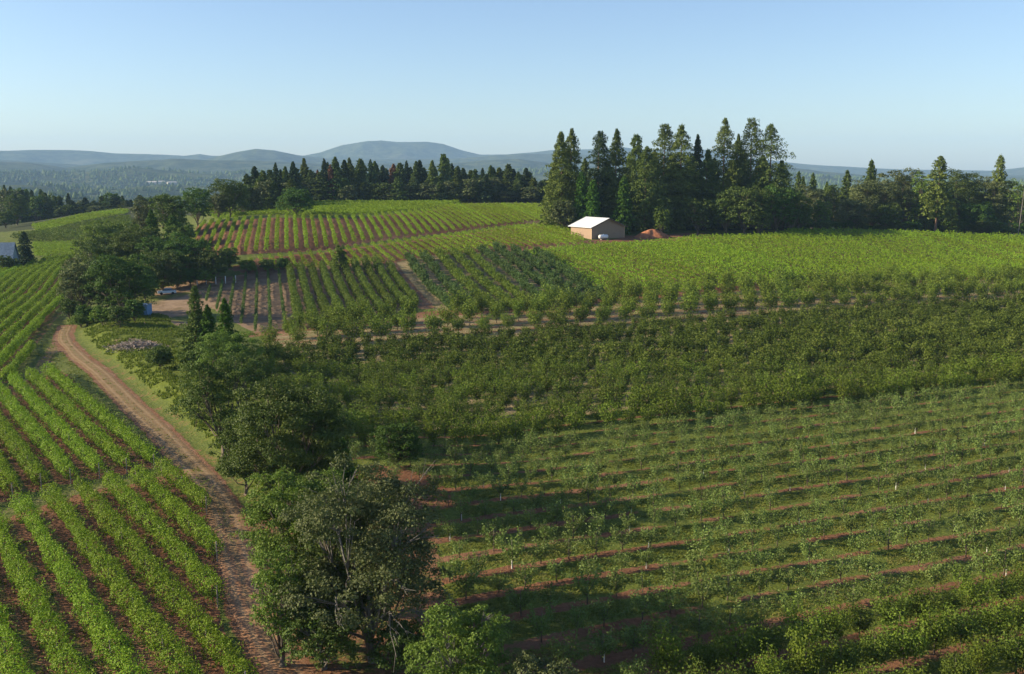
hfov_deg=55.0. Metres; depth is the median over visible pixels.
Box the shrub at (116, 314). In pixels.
[107,305,131,326]
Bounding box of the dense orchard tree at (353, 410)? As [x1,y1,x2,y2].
[341,400,367,423]
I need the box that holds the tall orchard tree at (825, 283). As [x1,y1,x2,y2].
[810,274,832,298]
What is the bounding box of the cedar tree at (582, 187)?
[573,172,587,222]
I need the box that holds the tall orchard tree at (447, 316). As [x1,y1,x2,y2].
[435,304,459,326]
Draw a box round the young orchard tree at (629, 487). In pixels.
[624,474,643,495]
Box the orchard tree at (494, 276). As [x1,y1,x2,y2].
[492,272,501,280]
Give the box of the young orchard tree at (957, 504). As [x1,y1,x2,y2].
[951,491,969,515]
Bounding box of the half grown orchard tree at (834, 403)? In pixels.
[829,400,839,411]
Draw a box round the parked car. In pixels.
[157,288,175,294]
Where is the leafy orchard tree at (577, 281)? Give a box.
[575,277,584,285]
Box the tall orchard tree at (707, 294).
[700,289,719,302]
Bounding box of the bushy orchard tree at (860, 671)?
[828,657,873,673]
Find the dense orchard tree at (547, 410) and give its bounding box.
[528,401,552,425]
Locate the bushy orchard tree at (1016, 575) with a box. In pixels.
[1005,554,1023,593]
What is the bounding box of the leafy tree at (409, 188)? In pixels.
[400,184,420,196]
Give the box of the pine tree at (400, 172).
[393,162,408,187]
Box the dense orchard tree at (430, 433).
[421,410,448,446]
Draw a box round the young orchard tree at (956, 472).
[932,459,966,480]
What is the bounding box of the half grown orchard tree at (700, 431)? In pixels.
[693,420,709,437]
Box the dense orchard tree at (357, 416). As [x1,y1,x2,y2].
[341,403,371,436]
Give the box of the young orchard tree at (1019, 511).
[1001,489,1023,525]
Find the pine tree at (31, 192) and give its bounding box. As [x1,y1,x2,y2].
[28,190,35,203]
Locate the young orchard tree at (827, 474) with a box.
[817,457,840,483]
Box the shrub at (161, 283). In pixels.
[156,272,170,288]
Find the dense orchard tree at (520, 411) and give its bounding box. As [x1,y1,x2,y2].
[513,403,532,427]
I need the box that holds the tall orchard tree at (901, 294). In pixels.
[888,284,908,305]
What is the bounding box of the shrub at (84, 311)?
[73,304,97,324]
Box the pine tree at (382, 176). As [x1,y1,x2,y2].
[376,165,389,184]
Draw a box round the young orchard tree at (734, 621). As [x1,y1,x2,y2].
[707,599,751,629]
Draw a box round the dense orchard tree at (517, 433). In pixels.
[504,407,530,440]
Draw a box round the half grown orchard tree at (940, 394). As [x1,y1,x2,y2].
[931,385,945,400]
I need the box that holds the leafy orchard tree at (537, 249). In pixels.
[532,246,540,252]
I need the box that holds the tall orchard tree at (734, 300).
[718,289,741,311]
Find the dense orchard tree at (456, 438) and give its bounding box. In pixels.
[445,417,469,445]
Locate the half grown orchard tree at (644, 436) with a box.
[636,425,653,444]
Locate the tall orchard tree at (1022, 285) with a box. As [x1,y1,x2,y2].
[1018,277,1023,293]
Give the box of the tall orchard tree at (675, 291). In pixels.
[660,285,681,302]
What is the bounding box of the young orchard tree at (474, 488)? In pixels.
[458,480,481,502]
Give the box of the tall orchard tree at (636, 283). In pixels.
[627,274,643,291]
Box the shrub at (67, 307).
[55,299,81,318]
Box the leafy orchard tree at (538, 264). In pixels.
[535,259,543,268]
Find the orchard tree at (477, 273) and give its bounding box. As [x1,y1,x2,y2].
[471,269,484,279]
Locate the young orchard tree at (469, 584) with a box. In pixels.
[443,560,486,599]
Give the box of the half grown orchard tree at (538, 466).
[527,451,545,470]
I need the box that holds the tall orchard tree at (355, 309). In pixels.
[342,294,370,321]
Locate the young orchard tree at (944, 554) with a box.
[931,539,953,561]
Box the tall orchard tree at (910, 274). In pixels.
[899,269,919,282]
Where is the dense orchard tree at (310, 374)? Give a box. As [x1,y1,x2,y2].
[303,363,324,386]
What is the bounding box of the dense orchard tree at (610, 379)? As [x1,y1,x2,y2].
[597,371,614,387]
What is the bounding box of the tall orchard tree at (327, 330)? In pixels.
[317,315,340,339]
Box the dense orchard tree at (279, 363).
[273,358,283,370]
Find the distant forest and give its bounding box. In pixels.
[0,165,1023,234]
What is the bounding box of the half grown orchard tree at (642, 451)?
[635,441,649,456]
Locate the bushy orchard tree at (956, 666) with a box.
[938,640,979,673]
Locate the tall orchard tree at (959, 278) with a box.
[954,271,967,282]
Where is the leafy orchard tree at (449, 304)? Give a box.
[445,298,453,310]
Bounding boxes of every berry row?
[204,281,210,300]
[215,278,223,309]
[229,275,235,311]
[239,271,246,322]
[252,268,259,330]
[266,268,272,328]
[276,266,286,325]
[286,261,304,328]
[296,259,318,320]
[307,259,333,324]
[318,259,349,319]
[330,259,361,322]
[342,259,374,316]
[350,256,383,316]
[361,255,396,309]
[372,254,407,304]
[385,259,417,302]
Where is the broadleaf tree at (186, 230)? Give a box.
[163,222,195,243]
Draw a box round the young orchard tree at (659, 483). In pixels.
[644,474,671,494]
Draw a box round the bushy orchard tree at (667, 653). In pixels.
[638,614,689,673]
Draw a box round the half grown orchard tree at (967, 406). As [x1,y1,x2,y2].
[963,400,975,412]
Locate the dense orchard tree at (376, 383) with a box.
[366,377,387,399]
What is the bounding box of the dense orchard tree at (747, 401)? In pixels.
[738,387,762,413]
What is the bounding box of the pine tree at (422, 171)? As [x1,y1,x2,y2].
[416,160,426,183]
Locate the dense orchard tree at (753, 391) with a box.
[740,376,763,404]
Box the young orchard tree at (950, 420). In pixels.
[938,410,959,425]
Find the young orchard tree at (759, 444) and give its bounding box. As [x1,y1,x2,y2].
[751,438,772,452]
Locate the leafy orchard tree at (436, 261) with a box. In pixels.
[430,260,437,273]
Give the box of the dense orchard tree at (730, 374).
[721,368,737,382]
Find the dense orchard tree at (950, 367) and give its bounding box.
[937,357,965,377]
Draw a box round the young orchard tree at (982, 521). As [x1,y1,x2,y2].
[954,505,989,532]
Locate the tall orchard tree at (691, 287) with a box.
[683,280,700,299]
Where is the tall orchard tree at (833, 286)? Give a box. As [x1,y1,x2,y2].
[829,279,843,293]
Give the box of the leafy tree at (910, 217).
[903,190,925,231]
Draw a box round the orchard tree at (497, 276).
[496,272,504,282]
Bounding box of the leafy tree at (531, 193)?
[520,186,542,202]
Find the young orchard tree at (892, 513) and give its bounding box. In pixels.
[886,501,911,525]
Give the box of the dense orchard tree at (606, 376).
[601,363,623,384]
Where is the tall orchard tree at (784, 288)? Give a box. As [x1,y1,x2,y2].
[776,282,797,299]
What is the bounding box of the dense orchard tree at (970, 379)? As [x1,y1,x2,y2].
[962,371,977,387]
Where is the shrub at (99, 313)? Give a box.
[87,305,111,325]
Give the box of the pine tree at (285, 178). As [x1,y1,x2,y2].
[281,166,288,184]
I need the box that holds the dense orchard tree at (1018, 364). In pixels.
[1012,353,1023,382]
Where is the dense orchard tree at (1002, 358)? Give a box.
[990,346,1014,374]
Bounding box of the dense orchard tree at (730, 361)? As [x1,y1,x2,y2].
[719,354,740,371]
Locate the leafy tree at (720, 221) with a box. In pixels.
[714,199,732,226]
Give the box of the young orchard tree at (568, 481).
[558,468,581,491]
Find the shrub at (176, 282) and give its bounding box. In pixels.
[165,269,187,290]
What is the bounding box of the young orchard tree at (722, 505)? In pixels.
[706,483,738,516]
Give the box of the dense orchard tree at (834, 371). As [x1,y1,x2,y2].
[822,358,844,387]
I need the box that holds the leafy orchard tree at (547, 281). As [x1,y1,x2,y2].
[541,278,553,285]
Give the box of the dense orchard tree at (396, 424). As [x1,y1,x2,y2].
[384,419,400,442]
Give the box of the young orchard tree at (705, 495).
[689,486,712,501]
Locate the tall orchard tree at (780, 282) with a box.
[774,275,797,292]
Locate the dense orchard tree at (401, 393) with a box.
[390,383,408,401]
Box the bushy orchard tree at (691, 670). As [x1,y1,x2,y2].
[682,649,733,673]
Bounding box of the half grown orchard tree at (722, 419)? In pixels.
[712,412,726,423]
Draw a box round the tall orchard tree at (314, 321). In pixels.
[306,309,329,335]
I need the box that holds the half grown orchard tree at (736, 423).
[731,419,743,432]
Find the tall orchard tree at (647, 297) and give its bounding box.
[641,286,659,309]
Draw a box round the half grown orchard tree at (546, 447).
[531,433,551,458]
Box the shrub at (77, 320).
[67,314,93,326]
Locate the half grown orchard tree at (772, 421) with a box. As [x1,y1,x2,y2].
[765,415,778,428]
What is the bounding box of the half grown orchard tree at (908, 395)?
[903,386,919,405]
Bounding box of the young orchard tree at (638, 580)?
[633,567,654,590]
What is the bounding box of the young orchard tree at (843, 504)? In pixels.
[831,494,861,514]
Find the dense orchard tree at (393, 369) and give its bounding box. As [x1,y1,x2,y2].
[385,361,400,382]
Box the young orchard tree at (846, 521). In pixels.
[841,510,869,531]
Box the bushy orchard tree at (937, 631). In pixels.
[911,601,956,654]
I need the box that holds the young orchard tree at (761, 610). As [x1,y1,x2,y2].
[746,592,776,623]
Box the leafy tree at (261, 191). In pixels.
[252,180,277,205]
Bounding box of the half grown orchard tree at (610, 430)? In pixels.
[601,421,616,437]
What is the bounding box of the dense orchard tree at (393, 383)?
[381,371,401,394]
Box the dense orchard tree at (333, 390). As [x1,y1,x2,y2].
[320,377,339,402]
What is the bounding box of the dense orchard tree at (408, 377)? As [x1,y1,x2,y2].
[397,367,417,392]
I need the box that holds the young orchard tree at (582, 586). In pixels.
[569,559,601,603]
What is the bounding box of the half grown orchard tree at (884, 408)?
[878,404,890,415]
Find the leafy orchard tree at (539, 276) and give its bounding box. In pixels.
[538,274,545,284]
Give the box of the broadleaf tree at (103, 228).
[79,219,139,247]
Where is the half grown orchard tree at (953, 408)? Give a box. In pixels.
[949,401,961,414]
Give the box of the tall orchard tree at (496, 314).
[487,299,504,322]
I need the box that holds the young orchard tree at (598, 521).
[588,508,606,533]
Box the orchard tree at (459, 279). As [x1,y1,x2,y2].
[457,273,471,283]
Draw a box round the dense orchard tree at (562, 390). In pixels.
[551,375,569,398]
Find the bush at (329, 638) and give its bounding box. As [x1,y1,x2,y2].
[278,600,372,670]
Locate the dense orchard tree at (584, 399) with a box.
[571,389,594,411]
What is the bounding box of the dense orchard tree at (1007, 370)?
[999,359,1022,383]
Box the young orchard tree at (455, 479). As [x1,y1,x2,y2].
[437,459,465,489]
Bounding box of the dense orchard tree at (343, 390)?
[336,383,351,399]
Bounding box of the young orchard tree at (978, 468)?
[963,461,984,477]
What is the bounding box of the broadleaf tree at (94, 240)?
[70,232,112,262]
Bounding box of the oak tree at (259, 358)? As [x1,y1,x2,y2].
[225,352,273,401]
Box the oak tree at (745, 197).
[719,185,771,233]
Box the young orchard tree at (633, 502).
[619,491,642,513]
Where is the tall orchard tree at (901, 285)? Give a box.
[897,279,922,293]
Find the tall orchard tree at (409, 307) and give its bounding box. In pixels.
[400,295,421,318]
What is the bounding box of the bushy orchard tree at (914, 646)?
[872,604,933,663]
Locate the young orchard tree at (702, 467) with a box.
[691,452,715,474]
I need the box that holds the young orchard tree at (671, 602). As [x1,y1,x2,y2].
[651,578,693,612]
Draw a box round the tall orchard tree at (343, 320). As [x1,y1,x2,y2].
[328,311,354,329]
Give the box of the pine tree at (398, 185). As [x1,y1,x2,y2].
[390,177,410,200]
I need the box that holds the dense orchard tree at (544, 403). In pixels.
[532,390,558,416]
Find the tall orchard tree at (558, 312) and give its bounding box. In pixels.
[545,302,569,321]
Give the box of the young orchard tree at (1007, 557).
[989,537,1023,574]
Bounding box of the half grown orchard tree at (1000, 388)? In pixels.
[994,383,1007,400]
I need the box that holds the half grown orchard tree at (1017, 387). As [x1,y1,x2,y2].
[1012,381,1023,389]
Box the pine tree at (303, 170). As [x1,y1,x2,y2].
[299,158,308,183]
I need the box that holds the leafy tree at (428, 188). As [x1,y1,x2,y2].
[414,183,441,199]
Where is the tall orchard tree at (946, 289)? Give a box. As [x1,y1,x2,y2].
[938,275,955,297]
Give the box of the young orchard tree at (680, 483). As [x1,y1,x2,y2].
[674,469,688,490]
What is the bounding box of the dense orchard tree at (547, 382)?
[537,364,556,395]
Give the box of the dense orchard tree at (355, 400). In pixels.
[340,394,370,411]
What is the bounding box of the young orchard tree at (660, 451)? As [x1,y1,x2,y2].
[652,442,671,465]
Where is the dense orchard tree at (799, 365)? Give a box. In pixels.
[795,359,813,377]
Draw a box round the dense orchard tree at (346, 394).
[339,381,362,403]
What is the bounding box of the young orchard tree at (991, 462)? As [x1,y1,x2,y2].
[979,449,1001,474]
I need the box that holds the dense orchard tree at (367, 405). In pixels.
[356,398,374,419]
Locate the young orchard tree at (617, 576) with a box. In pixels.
[601,565,630,596]
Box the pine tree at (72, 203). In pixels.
[62,200,81,216]
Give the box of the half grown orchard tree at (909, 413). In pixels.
[900,405,913,422]
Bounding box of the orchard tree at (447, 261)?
[443,259,452,266]
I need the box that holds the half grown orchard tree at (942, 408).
[930,402,946,418]
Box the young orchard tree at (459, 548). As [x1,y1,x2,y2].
[449,533,467,557]
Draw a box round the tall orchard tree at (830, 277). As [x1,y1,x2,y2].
[821,269,840,283]
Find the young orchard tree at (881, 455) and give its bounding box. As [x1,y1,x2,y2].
[873,448,888,460]
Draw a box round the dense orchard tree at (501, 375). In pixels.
[489,361,510,389]
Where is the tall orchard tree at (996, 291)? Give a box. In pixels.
[988,279,1006,297]
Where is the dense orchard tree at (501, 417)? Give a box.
[494,407,511,432]
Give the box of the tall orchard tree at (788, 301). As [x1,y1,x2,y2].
[778,288,802,309]
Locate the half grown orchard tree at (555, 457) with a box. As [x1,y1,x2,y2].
[548,447,563,465]
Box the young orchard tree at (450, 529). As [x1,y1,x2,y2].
[434,515,461,539]
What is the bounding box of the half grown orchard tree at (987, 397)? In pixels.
[977,383,999,402]
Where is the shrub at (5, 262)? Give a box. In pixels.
[0,255,12,267]
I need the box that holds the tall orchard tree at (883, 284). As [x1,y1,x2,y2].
[876,279,892,291]
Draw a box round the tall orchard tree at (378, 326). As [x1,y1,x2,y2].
[368,313,394,337]
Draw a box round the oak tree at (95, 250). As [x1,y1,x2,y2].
[76,241,120,269]
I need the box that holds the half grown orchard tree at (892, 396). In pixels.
[884,389,899,403]
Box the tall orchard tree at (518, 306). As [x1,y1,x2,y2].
[512,296,525,320]
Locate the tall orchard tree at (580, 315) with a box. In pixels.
[570,300,590,321]
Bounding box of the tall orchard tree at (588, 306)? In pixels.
[577,295,593,314]
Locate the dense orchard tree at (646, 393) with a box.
[635,376,660,414]
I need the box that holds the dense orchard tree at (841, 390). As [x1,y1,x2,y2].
[832,373,857,400]
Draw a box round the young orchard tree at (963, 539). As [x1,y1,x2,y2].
[953,516,993,557]
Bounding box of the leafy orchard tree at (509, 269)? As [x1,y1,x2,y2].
[507,264,514,274]
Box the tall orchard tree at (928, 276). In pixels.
[924,270,935,285]
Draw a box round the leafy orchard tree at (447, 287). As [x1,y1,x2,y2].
[443,281,450,290]
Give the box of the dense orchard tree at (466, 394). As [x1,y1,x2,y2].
[453,380,472,402]
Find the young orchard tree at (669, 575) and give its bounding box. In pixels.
[657,553,701,586]
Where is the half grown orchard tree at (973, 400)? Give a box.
[967,393,978,406]
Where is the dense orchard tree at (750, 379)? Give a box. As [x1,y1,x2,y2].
[741,370,756,392]
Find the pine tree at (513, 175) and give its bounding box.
[507,169,515,200]
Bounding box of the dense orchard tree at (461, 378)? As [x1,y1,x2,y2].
[450,364,470,386]
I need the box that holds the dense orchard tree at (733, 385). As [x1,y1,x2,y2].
[716,377,741,395]
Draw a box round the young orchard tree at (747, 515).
[740,505,766,531]
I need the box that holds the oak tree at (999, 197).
[970,176,1020,232]
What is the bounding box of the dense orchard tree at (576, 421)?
[560,400,588,432]
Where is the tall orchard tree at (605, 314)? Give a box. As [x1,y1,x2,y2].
[592,303,612,321]
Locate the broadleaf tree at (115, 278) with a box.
[79,253,159,306]
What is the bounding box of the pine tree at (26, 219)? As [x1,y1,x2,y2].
[19,189,36,222]
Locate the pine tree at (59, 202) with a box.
[48,200,62,217]
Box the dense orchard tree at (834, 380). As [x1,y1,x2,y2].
[827,369,857,392]
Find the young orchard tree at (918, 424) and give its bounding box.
[906,410,927,433]
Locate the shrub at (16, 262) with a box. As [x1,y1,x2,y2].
[9,258,19,266]
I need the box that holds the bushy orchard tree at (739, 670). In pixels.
[719,659,767,673]
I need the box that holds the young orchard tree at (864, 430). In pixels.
[859,420,874,439]
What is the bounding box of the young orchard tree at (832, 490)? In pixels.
[823,479,839,498]
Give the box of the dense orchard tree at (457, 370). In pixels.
[452,361,465,377]
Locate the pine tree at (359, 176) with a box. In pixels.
[351,158,366,186]
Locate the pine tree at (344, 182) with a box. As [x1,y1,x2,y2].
[332,178,351,199]
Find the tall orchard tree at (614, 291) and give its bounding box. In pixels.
[600,286,621,306]
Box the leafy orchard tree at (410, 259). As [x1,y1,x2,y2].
[408,255,416,262]
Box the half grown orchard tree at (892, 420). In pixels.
[886,410,899,424]
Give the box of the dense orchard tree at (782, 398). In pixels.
[770,377,796,410]
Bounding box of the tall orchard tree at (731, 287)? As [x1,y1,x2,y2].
[720,280,736,294]
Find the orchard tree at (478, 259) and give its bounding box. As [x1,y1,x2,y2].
[475,256,483,264]
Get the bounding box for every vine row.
[0,251,74,320]
[0,253,58,302]
[0,253,66,310]
[0,254,50,292]
[0,258,37,284]
[0,263,65,332]
[0,264,22,277]
[0,278,61,349]
[0,293,63,366]
[0,339,36,380]
[0,376,79,483]
[0,408,49,489]
[0,448,21,497]
[0,507,96,673]
[0,588,42,673]
[3,370,104,478]
[7,489,153,673]
[10,233,43,240]
[12,232,57,241]
[18,231,72,240]
[24,365,130,473]
[28,230,81,239]
[31,222,63,226]
[31,241,78,245]
[31,243,76,247]
[32,222,66,225]
[32,224,58,227]
[32,226,54,228]
[33,240,71,244]
[33,245,76,248]
[33,248,82,251]
[33,249,82,253]
[33,250,81,254]
[34,251,50,255]
[37,221,69,223]
[37,229,85,238]
[39,480,203,673]
[40,361,161,469]
[43,220,76,222]
[45,227,111,237]
[46,219,79,221]
[51,218,84,221]
[52,226,94,233]
[58,225,90,230]
[61,216,92,219]
[67,215,97,218]
[71,214,104,217]
[71,473,260,673]
[78,213,115,215]
[84,211,119,214]
[93,210,125,213]
[101,465,230,607]
[107,215,130,219]
[126,461,225,560]
[153,456,212,513]
[193,219,205,238]
[198,199,442,208]
[200,200,436,210]
[200,200,437,208]
[200,200,438,209]
[200,218,213,239]
[202,200,438,209]
[204,201,425,212]
[206,217,221,250]
[210,202,411,213]
[210,202,417,211]
[211,202,422,211]
[211,203,408,215]
[211,204,404,215]
[212,201,429,211]
[212,203,400,216]
[214,217,229,249]
[215,202,414,213]
[215,204,392,217]
[215,204,397,216]
[216,205,389,218]
[222,205,384,218]
[223,215,238,249]
[224,205,379,217]
[227,206,374,216]
[228,207,370,216]
[229,207,366,216]
[231,208,347,216]
[232,208,327,216]
[233,209,338,216]
[233,216,245,251]
[234,209,316,215]
[235,209,299,214]
[236,199,440,206]
[238,210,274,214]
[242,215,254,251]
[244,208,357,215]
[253,214,262,250]
[263,213,271,250]
[268,253,278,269]
[272,214,279,249]
[283,213,288,248]
[288,250,297,267]
[292,214,298,248]
[298,251,309,266]
[301,213,309,247]
[306,201,431,207]
[306,248,322,266]
[309,214,318,247]
[317,249,330,265]
[318,199,443,204]
[318,214,328,246]
[326,214,338,244]
[334,213,347,242]
[342,213,356,241]
[345,244,361,262]
[351,213,365,239]
[353,243,371,261]
[358,213,373,239]
[362,242,384,261]
[366,213,382,237]
[371,240,394,260]
[374,212,391,236]
[378,239,403,259]
[380,211,399,235]
[387,211,408,233]
[387,237,410,253]
[394,210,417,233]
[394,238,418,255]
[401,210,424,233]
[403,236,430,254]
[408,209,432,232]
[411,236,436,253]
[414,209,439,230]
[417,234,448,253]
[420,208,447,230]
[425,207,455,229]
[425,234,449,248]
[431,207,462,228]
[434,234,464,252]
[437,206,469,227]
[439,204,476,226]
[440,233,472,248]
[441,202,483,226]
[447,232,479,247]
[450,203,490,224]
[454,231,488,248]
[456,202,497,224]
[462,202,504,223]
[462,230,492,246]
[467,227,506,246]
[469,203,510,222]
[474,227,512,245]
[476,203,517,221]
[482,202,523,222]
[482,227,524,246]
[488,201,530,221]
[488,226,532,245]
[495,202,536,220]
[495,225,541,244]
[500,225,551,244]
[502,202,543,219]
[506,225,559,244]
[508,203,544,216]
[512,224,566,243]
[513,201,541,213]
[519,224,575,243]
[521,202,542,211]
[524,246,623,291]
[526,202,542,208]
[526,223,580,241]
[532,221,586,240]
[533,246,628,286]
[540,246,648,292]
[541,222,580,235]
[549,246,661,292]
[556,244,666,288]
[564,242,682,291]
[572,242,684,287]
[576,274,610,290]
[579,240,700,289]
[588,240,712,286]
[596,241,721,287]
[604,239,730,286]
[615,241,737,285]
[621,241,738,282]
[630,239,755,283]
[635,240,762,284]
[640,238,772,283]
[650,239,772,280]
[656,238,787,280]
[663,237,789,281]
[670,237,791,277]
[676,236,809,283]
[680,235,808,279]
[687,235,823,278]
[690,233,838,283]
[700,234,840,283]
[715,233,846,275]
[724,233,863,277]
[731,233,868,276]
[738,233,885,278]
[747,233,890,278]
[768,231,915,278]
[775,232,918,276]
[777,229,917,273]
[783,229,933,275]
[789,228,949,278]
[793,227,952,274]
[797,227,966,278]
[806,228,975,277]
[814,227,981,278]
[822,227,976,273]
[828,226,998,277]
[836,227,1004,276]
[845,227,988,269]
[853,226,993,269]
[866,229,998,269]
[868,227,1001,268]
[876,229,1017,267]
[884,229,1016,267]
[890,229,1021,267]
[898,229,1022,265]
[907,229,1023,265]
[914,230,1023,264]
[922,230,1023,261]
[926,230,1023,259]
[937,229,1023,258]
[946,230,1023,254]
[953,232,1023,251]
[959,231,1023,249]
[975,232,1023,246]
[981,232,1023,243]
[988,232,1023,241]
[996,231,1022,239]
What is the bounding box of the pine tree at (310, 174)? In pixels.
[305,169,313,185]
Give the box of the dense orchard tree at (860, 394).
[852,380,868,401]
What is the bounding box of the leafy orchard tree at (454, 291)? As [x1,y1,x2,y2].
[452,280,463,295]
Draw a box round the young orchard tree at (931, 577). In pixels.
[919,554,951,588]
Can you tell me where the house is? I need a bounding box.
[0,242,20,268]
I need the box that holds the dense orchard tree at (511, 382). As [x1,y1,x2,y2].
[499,371,522,398]
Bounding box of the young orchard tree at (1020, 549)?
[1007,539,1023,565]
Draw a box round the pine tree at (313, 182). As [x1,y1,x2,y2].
[308,173,327,200]
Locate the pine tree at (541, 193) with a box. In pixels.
[531,182,544,202]
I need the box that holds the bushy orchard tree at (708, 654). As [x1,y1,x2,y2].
[686,630,722,673]
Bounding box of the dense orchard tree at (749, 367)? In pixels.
[730,357,757,381]
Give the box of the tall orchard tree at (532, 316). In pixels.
[526,305,545,325]
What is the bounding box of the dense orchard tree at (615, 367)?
[602,355,624,376]
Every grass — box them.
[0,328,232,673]
[428,427,1023,673]
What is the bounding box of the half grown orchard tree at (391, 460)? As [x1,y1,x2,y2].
[381,450,396,465]
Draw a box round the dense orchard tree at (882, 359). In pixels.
[878,355,892,373]
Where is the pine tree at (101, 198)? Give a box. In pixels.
[97,196,103,205]
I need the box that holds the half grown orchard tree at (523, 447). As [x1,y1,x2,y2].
[512,438,530,461]
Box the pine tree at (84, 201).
[79,197,91,206]
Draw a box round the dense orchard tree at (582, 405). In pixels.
[569,398,587,417]
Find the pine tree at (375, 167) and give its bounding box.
[373,161,378,176]
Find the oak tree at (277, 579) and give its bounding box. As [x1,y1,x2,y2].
[248,545,309,667]
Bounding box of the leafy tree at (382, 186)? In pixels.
[369,181,393,199]
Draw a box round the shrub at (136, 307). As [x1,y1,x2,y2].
[124,299,145,321]
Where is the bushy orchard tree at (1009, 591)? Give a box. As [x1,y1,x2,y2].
[981,566,1023,604]
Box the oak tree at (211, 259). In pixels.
[190,250,232,280]
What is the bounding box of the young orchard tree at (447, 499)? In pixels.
[436,487,458,505]
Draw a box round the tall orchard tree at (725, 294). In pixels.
[720,291,737,302]
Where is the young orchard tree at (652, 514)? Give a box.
[645,502,664,525]
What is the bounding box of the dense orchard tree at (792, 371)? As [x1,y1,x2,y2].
[785,360,804,387]
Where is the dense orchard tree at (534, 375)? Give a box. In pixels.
[528,367,542,388]
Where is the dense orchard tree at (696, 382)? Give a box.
[691,372,709,391]
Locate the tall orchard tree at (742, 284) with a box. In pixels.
[737,270,755,294]
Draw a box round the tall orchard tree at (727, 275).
[719,266,738,285]
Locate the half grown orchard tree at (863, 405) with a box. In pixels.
[860,399,869,408]
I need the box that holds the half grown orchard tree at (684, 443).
[675,433,690,449]
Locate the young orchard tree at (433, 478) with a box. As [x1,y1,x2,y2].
[425,470,448,488]
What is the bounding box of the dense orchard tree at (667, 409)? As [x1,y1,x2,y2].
[652,387,681,421]
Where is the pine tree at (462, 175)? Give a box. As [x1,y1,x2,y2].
[458,168,469,185]
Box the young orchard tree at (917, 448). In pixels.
[907,434,925,457]
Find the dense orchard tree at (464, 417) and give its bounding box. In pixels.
[450,409,477,435]
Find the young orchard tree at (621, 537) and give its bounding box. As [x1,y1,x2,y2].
[609,521,643,549]
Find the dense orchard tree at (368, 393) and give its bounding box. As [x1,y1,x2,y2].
[360,380,380,406]
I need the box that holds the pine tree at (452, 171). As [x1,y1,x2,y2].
[449,163,454,180]
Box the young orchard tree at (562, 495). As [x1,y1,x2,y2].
[552,483,572,502]
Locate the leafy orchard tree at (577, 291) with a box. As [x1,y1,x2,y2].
[571,283,581,295]
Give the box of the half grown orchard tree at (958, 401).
[951,388,966,404]
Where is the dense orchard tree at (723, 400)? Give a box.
[710,387,727,408]
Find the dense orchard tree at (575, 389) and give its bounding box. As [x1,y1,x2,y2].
[565,375,584,398]
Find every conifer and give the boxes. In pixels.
[17,231,35,265]
[144,209,159,242]
[164,215,181,247]
[176,285,213,370]
[194,303,219,368]
[216,298,243,351]
[329,437,358,496]
[538,131,577,226]
[539,162,559,222]
[541,128,589,227]
[574,158,590,190]
[585,130,613,213]
[594,128,636,226]
[599,176,620,219]
[614,146,675,233]
[620,155,633,177]
[624,133,653,213]
[643,176,680,227]
[644,123,689,194]
[646,150,662,188]
[661,124,701,207]
[690,134,703,198]
[690,149,718,203]
[698,117,747,224]
[716,160,743,227]
[724,118,783,199]
[727,134,746,190]
[740,123,815,228]
[762,160,797,226]
[792,171,802,192]
[801,176,806,227]
[808,172,817,227]
[832,170,854,228]
[855,158,879,230]
[918,156,959,232]
[982,155,1015,235]
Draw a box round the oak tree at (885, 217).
[866,202,909,228]
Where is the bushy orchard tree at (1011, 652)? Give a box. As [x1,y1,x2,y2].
[981,618,1023,673]
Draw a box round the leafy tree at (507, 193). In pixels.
[494,191,518,202]
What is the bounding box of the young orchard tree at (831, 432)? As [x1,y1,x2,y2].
[822,424,844,443]
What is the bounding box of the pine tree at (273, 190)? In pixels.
[262,180,282,209]
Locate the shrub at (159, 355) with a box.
[144,344,175,367]
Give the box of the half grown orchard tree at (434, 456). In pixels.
[425,445,444,465]
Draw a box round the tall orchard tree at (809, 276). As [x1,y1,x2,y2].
[805,266,824,285]
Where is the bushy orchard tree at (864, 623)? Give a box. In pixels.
[839,598,876,636]
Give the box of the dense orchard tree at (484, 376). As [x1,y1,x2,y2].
[475,368,492,393]
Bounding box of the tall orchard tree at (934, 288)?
[924,278,940,299]
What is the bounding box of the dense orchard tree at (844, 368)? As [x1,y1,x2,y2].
[836,360,852,376]
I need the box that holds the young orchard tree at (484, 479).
[471,471,492,486]
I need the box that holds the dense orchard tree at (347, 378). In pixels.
[338,372,358,386]
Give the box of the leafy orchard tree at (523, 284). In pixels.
[519,279,528,289]
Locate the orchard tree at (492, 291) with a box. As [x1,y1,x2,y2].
[490,285,501,296]
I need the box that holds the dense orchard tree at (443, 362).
[436,350,451,379]
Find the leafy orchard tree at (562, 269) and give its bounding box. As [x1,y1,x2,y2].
[558,263,567,275]
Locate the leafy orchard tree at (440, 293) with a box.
[438,291,446,302]
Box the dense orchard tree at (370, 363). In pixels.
[358,357,378,375]
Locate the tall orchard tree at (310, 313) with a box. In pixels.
[303,308,316,325]
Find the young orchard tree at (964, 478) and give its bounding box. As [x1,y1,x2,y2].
[961,474,976,496]
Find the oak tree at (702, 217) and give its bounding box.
[680,198,714,232]
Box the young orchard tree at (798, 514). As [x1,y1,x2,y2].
[785,505,813,522]
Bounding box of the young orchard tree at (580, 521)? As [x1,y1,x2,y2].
[562,503,587,538]
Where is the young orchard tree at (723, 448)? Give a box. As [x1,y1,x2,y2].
[705,436,729,457]
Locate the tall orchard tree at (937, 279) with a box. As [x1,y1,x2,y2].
[927,270,947,296]
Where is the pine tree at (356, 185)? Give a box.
[346,184,363,199]
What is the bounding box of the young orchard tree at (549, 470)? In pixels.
[544,459,562,480]
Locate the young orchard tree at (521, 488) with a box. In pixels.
[513,475,528,496]
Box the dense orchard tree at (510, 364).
[506,356,526,376]

